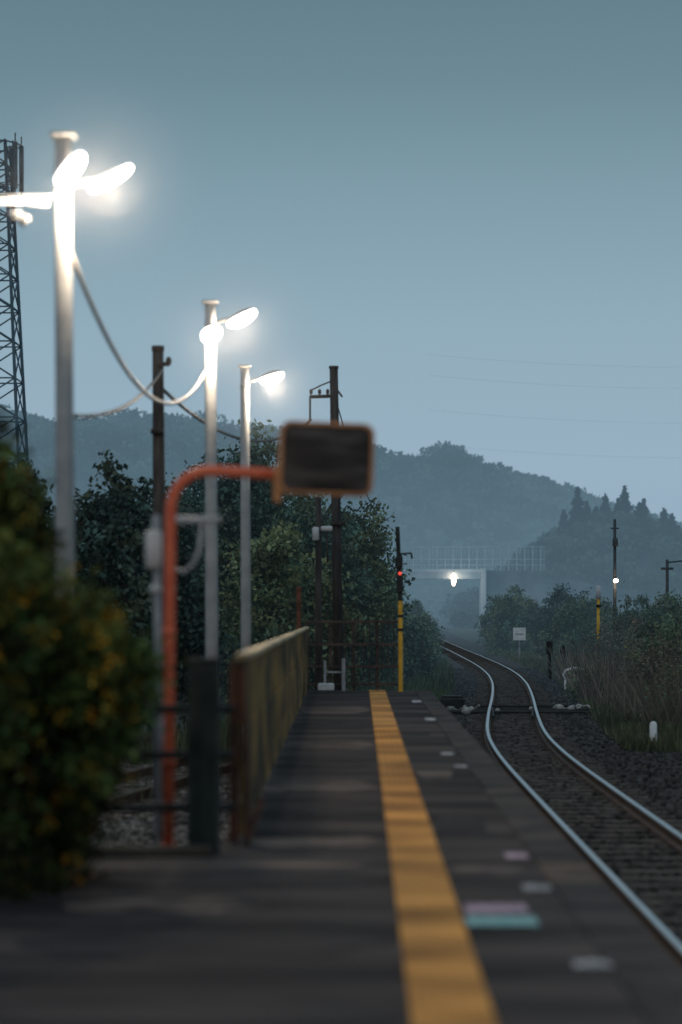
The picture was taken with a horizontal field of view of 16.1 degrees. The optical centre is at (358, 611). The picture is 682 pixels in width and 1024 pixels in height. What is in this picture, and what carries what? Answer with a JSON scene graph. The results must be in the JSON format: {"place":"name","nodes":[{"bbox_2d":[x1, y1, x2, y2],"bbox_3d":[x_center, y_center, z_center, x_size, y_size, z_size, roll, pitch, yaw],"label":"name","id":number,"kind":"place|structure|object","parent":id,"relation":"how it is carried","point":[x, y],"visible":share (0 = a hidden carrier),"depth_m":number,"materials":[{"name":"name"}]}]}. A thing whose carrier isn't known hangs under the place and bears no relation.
{"place":"outdoors","nodes":[
{"label":"outdoors","id":0,"kind":"place"},
{"bbox_2d":[5,437,553,594],"bbox_3d":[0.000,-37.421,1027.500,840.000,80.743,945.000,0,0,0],"label":"hills","id":1,"kind":"structure","parent":0,"point":[377,484],"depth_m":813.27,"materials":[{"name":"green plant"}]},
{"bbox_2d":[74,407,555,482],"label":"ridge trees","id":2,"kind":"object","parent":1,"relation":"on","point":[136,412],"visible":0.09,"depth_m":989.26,"materials":[{"name":"green plant"}]},
{"bbox_2d":[0,404,681,617],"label":"hillside forest","id":3,"kind":"object","parent":1,"relation":"on","point":[527,498],"visible":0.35,"depth_m":820.95,"materials":[{"name":"green plant"}]},
{"bbox_2d":[428,354,656,457],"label":"transmission lines","id":4,"kind":"object","parent":1,"relation":"on","point":[538,418],"visible":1,"depth_m":708.78,"materials":[{"name":"metal"}]},
{"bbox_2d":[125,626,542,734],"bbox_3d":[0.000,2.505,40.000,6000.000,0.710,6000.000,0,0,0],"label":"ground","id":5,"kind":"structure","parent":0,"point":[472,634],"depth_m":247.82,"materials":[{"name":"soil"}]},
{"bbox_2d":[0,133,29,500],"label":"telecom lattice tower","id":6,"kind":"structure","parent":5,"relation":"on","point":[11,154],"depth_m":149.63,"materials":[{"name":"metal"}]},
{"bbox_2d":[12,452,97,627],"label":"broadleaf tree","id":7,"kind":"object","parent":5,"relation":"on","point":[47,503],"visible":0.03,"depth_m":41.91,"materials":[{"name":"green plant"}]},
{"bbox_2d":[0,399,191,902],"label":"flowering bush","id":8,"kind":"object","parent":5,"relation":"on","point":[70,692],"visible":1,"depth_m":12.75,"materials":[{"name":"green plant"}]},
{"bbox_2d":[102,484,142,598],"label":"broadleaf tree","id":9,"kind":"object","parent":5,"relation":"on","point":[108,503],"depth_m":64.22,"materials":[{"name":"green plant"}]},
{"bbox_2d":[74,449,184,733],"bbox_3d":[-4.777,-0.195,45.145,3.091,5.607,3.229,0,0,0],"label":"conifer tree","id":10,"kind":"object","parent":5,"relation":"on","point":[103,530],"visible":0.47,"depth_m":44.54,"materials":[{"name":"green plant"}]},
{"bbox_2d":[96,760,239,844],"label":"weeds","id":11,"kind":"object","parent":5,"relation":"on","point":[117,839],"visible":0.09,"depth_m":27.84,"materials":[{"name":"green plant"}]},
{"bbox_2d":[104,704,234,811],"bbox_3d":[-1.534,1.590,15.019,1.548,2.120,0.589,0,0,0],"label":"pipe barrier","id":12,"kind":"object","parent":5,"relation":"on","point":[168,807],"visible":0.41,"depth_m":14.73,"materials":[{"name":"metal"}]},
{"bbox_2d":[115,476,231,730],"bbox_3d":[-4.079,-0.091,49.975,2.900,5.397,2.924,0,0,0],"label":"broadleaf tree","id":13,"kind":"object","parent":5,"relation":"on","point":[145,494],"visible":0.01,"depth_m":49.84,"materials":[{"name":"green plant"}]},
{"bbox_2d":[115,504,240,733],"bbox_3d":[-3.566,0.286,46.112,2.624,4.710,2.603,0,0,-31],"label":"conifer tree","id":14,"kind":"object","parent":5,"relation":"on","point":[190,621],"visible":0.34,"depth_m":45.63,"materials":[{"name":"green plant"}]},
{"bbox_2d":[122,713,240,765],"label":"grass verge","id":15,"kind":"object","parent":5,"relation":"on","point":[180,742],"depth_m":40.51,"materials":[{"name":"green plant"}]},
{"bbox_2d":[143,515,220,844],"bbox_3d":[-1.109,0.995,15.146,0.478,3.210,0.152,0,0,0],"label":"electrical conduit post","id":16,"kind":"object","parent":5,"relation":"on","point":[153,549],"visible":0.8,"depth_m":15.18,"materials":[{"name":"metal"}]},
{"bbox_2d":[139,465,228,704],"bbox_3d":[-4.628,-0.613,61.902,3.509,6.442,3.546,0,0,22],"label":"broadleaf tree","id":17,"kind":"object","parent":5,"relation":"on","point":[181,501],"visible":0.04,"depth_m":61.60,"materials":[{"name":"green plant"}]},
{"bbox_2d":[171,448,295,703],"bbox_3d":[-3.339,-0.715,60.010,3.146,6.647,3.492,0,0,41],"label":"broadleaf tree","id":18,"kind":"object","parent":5,"relation":"on","point":[229,509],"visible":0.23,"depth_m":59.58,"materials":[{"name":"green plant"}]},
{"bbox_2d":[160,421,374,844],"bbox_3d":[-0.564,0.714,14.862,1.324,3.773,0.146,0,0,1],"label":"platform mirror","id":19,"kind":"object","parent":5,"relation":"on","point":[326,458],"visible":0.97,"depth_m":14.85,"materials":[{"name":"orange paint"}]},
{"bbox_2d":[218,412,329,660],"bbox_3d":[-2.423,-1.278,62.038,3.521,7.762,3.314,0,0,0],"label":"broadleaf tree","id":20,"kind":"object","parent":5,"relation":"on","point":[257,451],"visible":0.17,"depth_m":61.74,"materials":[{"name":"green plant"}]},
{"bbox_2d":[218,513,330,703],"bbox_3d":[-2.142,0.153,55.919,3.049,4.895,3.330,0,0,0],"label":"broadleaf tree","id":21,"kind":"object","parent":5,"relation":"on","point":[269,564],"visible":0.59,"depth_m":55.54,"materials":[{"name":"green plant"}]},
{"bbox_2d":[296,586,301,629],"bbox_3d":[-1.020,1.080,41.000,0.160,3.040,0.160,0,0,0],"label":"rusty fence post","id":22,"kind":"object","parent":5,"relation":"on","point":[298,606],"visible":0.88,"depth_m":40.97,"materials":[{"name":"brown metal"}]},
{"bbox_2d":[263,547,379,689],"bbox_3d":[-0.916,0.621,57.090,2.846,4.275,3.233,0,0,0],"label":"broadleaf tree","id":23,"kind":"object","parent":5,"relation":"on","point":[349,614],"visible":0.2,"depth_m":56.55,"materials":[{"name":"green plant"}]},
{"bbox_2d":[312,497,331,689],"bbox_3d":[-0.703,0.175,46.470,0.385,4.750,0.199,0,0,0],"label":"signal cable pole","id":24,"kind":"object","parent":5,"relation":"on","point":[318,529],"visible":0.88,"depth_m":46.45,"materials":[{"name":"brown wood"}]},
{"bbox_2d":[309,366,344,689],"bbox_3d":[-0.629,-1.164,47.981,0.721,7.432,0.261,0,0,0],"label":"wooden utility pole","id":25,"kind":"object","parent":5,"relation":"on","point":[336,523],"visible":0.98,"depth_m":47.92,"materials":[{"name":"brown wood"}]},
{"bbox_2d":[273,495,383,675],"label":"broadleaf tree","id":26,"kind":"object","parent":5,"relation":"on","point":[347,561],"visible":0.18,"depth_m":65.47,"materials":[{"name":"green plant"}]},
{"bbox_2d":[220,656,456,726],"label":"grass verge","id":27,"kind":"object","parent":5,"relation":"on","point":[440,683],"depth_m":77.22,"materials":[{"name":"green plant"}]},
{"bbox_2d":[0,690,681,1023],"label":"station platform","id":28,"kind":"structure","parent":5,"relation":"on","point":[289,915],"depth_m":11.52,"materials":[{"name":"concrete"}]},
{"bbox_2d":[186,657,221,854],"bbox_3d":[-0.935,1.442,14.543,0.210,2.335,0.155,0,0,0],"label":"gate post","id":29,"kind":"object","parent":28,"relation":"on","point":[203,758],"visible":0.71,"depth_m":14.49,"materials":[{"name":"metal"}]},
{"bbox_2d":[229,627,308,844],"bbox_3d":[-0.802,0.857,29.128,0.216,1.189,28.196,0,0,0],"label":"platform fence","id":30,"kind":"object","parent":28,"relation":"on","point":[267,685],"visible":1,"depth_m":18.00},
{"bbox_2d":[318,658,345,690],"bbox_3d":[-0.497,1.150,44.178,0.505,0.600,0.155,0,0,0],"label":"end stop frame","id":31,"kind":"object","parent":28,"relation":"on","point":[324,686],"visible":1,"depth_m":44.17,"materials":[{"name":"metal"}]},
{"bbox_2d":[306,621,397,690],"bbox_3d":[-0.090,0.804,44.440,1.770,1.292,0.135,0,0,0],"label":"end fence","id":32,"kind":"object","parent":28,"relation":"on","point":[376,666],"visible":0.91,"depth_m":44.42,"materials":[{"name":"brown metal"}]},
{"bbox_2d":[395,527,412,691],"bbox_3d":[0.825,-0.051,43.965,0.329,3.002,0.169,0,0,0],"label":"signal post","id":33,"kind":"object","parent":28,"relation":"on","point":[399,562],"visible":1,"depth_m":43.96,"materials":[{"name":"metal"}]},
{"bbox_2d":[369,690,496,1023],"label":"tactile paving strip","id":34,"kind":"object","parent":28,"relation":"on","point":[445,982],"visible":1,"depth_m":11.72,"materials":[{"name":"yellow tile"}]},
{"bbox_2d":[341,495,410,689],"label":"broadleaf tree","id":35,"kind":"object","parent":5,"relation":"on","point":[381,601],"visible":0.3,"depth_m":67.69,"materials":[{"name":"green plant"}]},
{"bbox_2d":[355,525,417,689],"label":"broadleaf tree","id":36,"kind":"object","parent":5,"relation":"on","point":[383,538],"visible":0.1,"depth_m":72.73,"materials":[{"name":"green plant"}]},
{"bbox_2d":[382,619,440,682],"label":"bush","id":37,"kind":"object","parent":5,"relation":"on","point":[420,664],"visible":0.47,"depth_m":83.60,"materials":[{"name":"green plant"}]},
{"bbox_2d":[394,598,437,637],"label":"bush","id":38,"kind":"object","parent":5,"relation":"on","point":[416,609],"visible":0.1,"depth_m":173.58,"materials":[{"name":"green plant"}]},
{"bbox_2d":[405,608,444,655],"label":"bush","id":39,"kind":"object","parent":5,"relation":"on","point":[425,618],"visible":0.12,"depth_m":124.11,"materials":[{"name":"green plant"}]},
{"bbox_2d":[405,617,448,663],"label":"bush","id":40,"kind":"object","parent":5,"relation":"on","point":[430,643],"visible":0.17,"depth_m":104.09,"materials":[{"name":"green plant"}]},
{"bbox_2d":[476,593,535,655],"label":"bush","id":41,"kind":"object","parent":5,"relation":"on","point":[504,622],"visible":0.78,"depth_m":139.03,"materials":[{"name":"green plant"}]},
{"bbox_2d":[477,589,543,647],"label":"bush","id":42,"kind":"object","parent":5,"relation":"on","point":[530,603],"visible":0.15,"depth_m":149.36,"materials":[{"name":"green plant"}]},
{"bbox_2d":[477,584,544,641],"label":"bush","id":43,"kind":"object","parent":5,"relation":"on","point":[513,591],"visible":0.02,"depth_m":179.82,"materials":[{"name":"green plant"}]},
{"bbox_2d":[359,546,671,625],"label":"road bridge","id":44,"kind":"structure","parent":5,"relation":"on","point":[492,583],"depth_m":350.32,"materials":[{"name":"concrete"}]},
{"bbox_2d":[450,610,639,643],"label":"distant hedgerows","id":45,"kind":"object","parent":5,"relation":"on","point":[467,618],"visible":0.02,"depth_m":370.37,"materials":[{"name":"green plant"}]},
{"bbox_2d":[435,628,681,938],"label":"ballast bed","id":46,"kind":"object","parent":5,"relation":"on","point":[464,643],"visible":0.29,"depth_m":39.19,"materials":[{"name":"grey gravel"}]},
{"bbox_2d":[440,695,593,717],"bbox_3d":[3.837,2.317,58.766,4.126,0.423,7.536,0,0,0],"label":"railway switch mechanism","id":47,"kind":"object","parent":46,"relation":"on","point":[453,704],"visible":0.8,"depth_m":60.38,"materials":[{"name":"paint"}]},
{"bbox_2d":[513,628,525,657],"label":"trackside sign","id":48,"kind":"object","parent":46,"relation":"on","point":[519,634],"visible":0.94,"depth_m":118.98,"materials":[{"name":"white metal"}]},
{"bbox_2d":[546,641,565,678],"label":"relay post","id":49,"kind":"object","parent":46,"relation":"on","point":[549,644],"visible":0.55,"depth_m":90.95,"materials":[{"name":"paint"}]},
{"bbox_2d":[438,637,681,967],"bbox_3d":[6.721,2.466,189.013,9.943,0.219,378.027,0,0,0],"label":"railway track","id":50,"kind":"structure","parent":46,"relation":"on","point":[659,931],"depth_m":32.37,"materials":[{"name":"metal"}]},
{"bbox_2d":[650,721,656,740],"bbox_3d":[5.600,2.340,46.000,0.140,0.520,0.140,0,0,0],"label":"distance marker","id":51,"kind":"object","parent":46,"relation":"on","point":[653,727],"visible":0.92,"depth_m":45.95,"materials":[{"name":"white paint"}]},
{"bbox_2d":[521,583,603,658],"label":"bush","id":52,"kind":"object","parent":5,"relation":"on","point":[539,622],"visible":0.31,"depth_m":124.44,"materials":[{"name":"green plant"}]},
{"bbox_2d":[562,667,576,689],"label":"white hoop barrier","id":53,"kind":"object","parent":5,"relation":"on","point":[565,683],"visible":0.25,"depth_m":77.96,"materials":[{"name":"metal"}]},
{"bbox_2d":[537,593,611,660],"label":"bush","id":54,"kind":"object","parent":5,"relation":"on","point":[563,626],"visible":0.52,"depth_m":111.03,"materials":[{"name":"green plant"}]},
{"bbox_2d":[485,646,681,752],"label":"grass verge","id":55,"kind":"object","parent":5,"relation":"on","point":[628,733],"depth_m":50.00,"materials":[{"name":"green plant"}]},
{"bbox_2d":[548,586,618,638],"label":"bush","id":56,"kind":"object","parent":5,"relation":"on","point":[608,603],"visible":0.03,"depth_m":138.78,"materials":[{"name":"green plant"}]},
{"bbox_2d":[563,664,623,701],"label":"bush","id":57,"kind":"object","parent":5,"relation":"on","point":[573,692],"visible":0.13,"depth_m":67.97,"materials":[{"name":"green plant"}]},
{"bbox_2d":[596,585,600,640],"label":"yellow marker post","id":58,"kind":"object","parent":5,"relation":"on","point":[598,595],"visible":0.63,"depth_m":99.94,"materials":[{"name":"paint"}]},
{"bbox_2d":[531,632,681,735],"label":"dry grass tufts","id":59,"kind":"object","parent":5,"relation":"on","point":[635,701],"visible":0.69,"depth_m":61.04,"materials":[{"name":"brown plant"}]},
{"bbox_2d":[582,608,645,654],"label":"bush","id":60,"kind":"object","parent":5,"relation":"on","point":[620,636],"visible":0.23,"depth_m":85.53,"materials":[{"name":"green plant"}]},
{"bbox_2d":[611,519,618,632],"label":"concrete utility pole","id":61,"kind":"object","parent":5,"relation":"on","point":[614,543],"visible":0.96,"depth_m":119.93,"materials":[{"name":"grey concrete"}]},
{"bbox_2d":[599,580,680,644],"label":"bush","id":62,"kind":"object","parent":5,"relation":"on","point":[644,610],"visible":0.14,"depth_m":89.56,"materials":[{"name":"green plant"}]},
{"bbox_2d":[611,593,671,630],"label":"bush","id":63,"kind":"object","parent":5,"relation":"on","point":[639,601],"visible":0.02,"depth_m":130.07,"materials":[{"name":"green plant"}]},
{"bbox_2d":[605,732,681,776],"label":"weeds","id":64,"kind":"object","parent":5,"relation":"on","point":[661,759],"visible":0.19,"depth_m":41.63,"materials":[{"name":"green plant"}]},
{"bbox_2d":[609,608,681,679],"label":"bush","id":65,"kind":"object","parent":5,"relation":"on","point":[672,630],"visible":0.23,"depth_m":65.65,"materials":[{"name":"green plant"}]},
{"bbox_2d":[611,635,681,704],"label":"bush","id":66,"kind":"object","parent":5,"relation":"on","point":[671,657],"visible":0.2,"depth_m":59.76,"materials":[{"name":"green plant"}]},
{"bbox_2d":[634,595,681,652],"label":"bush","id":67,"kind":"object","parent":5,"relation":"on","point":[664,610],"visible":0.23,"depth_m":74.80,"materials":[{"name":"green plant"}]},
{"bbox_2d":[644,657,681,717],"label":"bush","id":68,"kind":"object","parent":5,"relation":"on","point":[665,677],"visible":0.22,"depth_m":52.87,"materials":[{"name":"green plant"}]},
{"bbox_2d":[661,560,681,614],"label":"wooden utility pole","id":69,"kind":"object","parent":5,"relation":"on","point":[667,568],"visible":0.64,"depth_m":119.93,"materials":[{"name":"brown wood"}]},
{"bbox_2d":[661,588,681,618],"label":"bush","id":70,"kind":"object","parent":5,"relation":"on","point":[672,601],"visible":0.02,"depth_m":94.97,"materials":[{"name":"green plant"}]},
{"bbox_2d":[0,0,681,522],"label":"sky","id":71,"kind":"structure","parent":0,"point":[388,185],"materials":[{"name":"blue"}]},
{"bbox_2d":[432,508,681,626],"bbox_3d":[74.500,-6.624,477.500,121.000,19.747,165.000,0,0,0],"label":"hill knoll","id":72,"kind":"structure","parent":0,"point":[646,562],"depth_m":447.20,"materials":[{"name":"green plant"}]},
{"bbox_2d":[555,485,678,542],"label":"distant conifer row","id":73,"kind":"object","parent":72,"relation":"on","point":[579,513],"visible":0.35,"depth_m":476.46,"materials":[{"name":"green plant"}]},
{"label":"gravel yard","id":74,"kind":"structure","parent":0,"visible":0},
{"bbox_2d":[0,194,54,226],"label":"tube light arm","id":75,"kind":"object","parent":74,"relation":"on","point":[33,200],"visible":1,"depth_m":18.29},
{"bbox_2d":[49,131,131,599],"bbox_3d":[-2.027,-0.940,18.300,2.200,6.980,2.200,0,0,0],"label":"street lamp","id":76,"kind":"object","parent":74,"relation":"on","point":[69,165],"visible":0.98,"depth_m":18.34,"materials":[{"name":"metal"}]},
{"bbox_2d":[151,345,171,798],"bbox_3d":[-2.608,-0.485,31.955,0.277,6.071,0.284,0,0,0],"label":"wooden utility pole","id":77,"kind":"object","parent":74,"relation":"on","point":[158,365],"visible":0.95,"depth_m":31.93,"materials":[{"name":"brown wood"}]},
{"bbox_2d":[72,251,393,519],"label":"overhead cables","id":78,"kind":"object","parent":77,"relation":"attached to","point":[115,352],"visible":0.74,"depth_m":22.55,"materials":[{"name":"rubber"}]},
{"bbox_2d":[85,759,239,826],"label":"disused siding track","id":79,"kind":"structure","parent":74,"relation":"on","point":[180,780],"depth_m":34.16,"materials":[{"name":"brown wood"}]},
{"bbox_2d":[91,759,240,844],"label":"gravel stones","id":80,"kind":"object","parent":74,"relation":"on","point":[180,833],"visible":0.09,"depth_m":28.24,"materials":[{"name":"grey gravel"}]},
{"bbox_2d":[201,300,256,656],"bbox_3d":[-1.540,-1.090,28.200,2.800,7.280,2.800,0,0,0],"label":"street lamp","id":81,"kind":"object","parent":74,"relation":"on","point":[211,332],"visible":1,"depth_m":28.24,"materials":[{"name":"metal"}]},
{"bbox_2d":[238,365,283,717],"bbox_3d":[-1.290,-1.195,35.700,3.200,7.490,3.200,0,0,0],"label":"street lamp","id":82,"kind":"object","parent":74,"relation":"on","point":[271,377],"visible":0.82,"depth_m":35.74,"materials":[{"name":"metal"}]}
]}

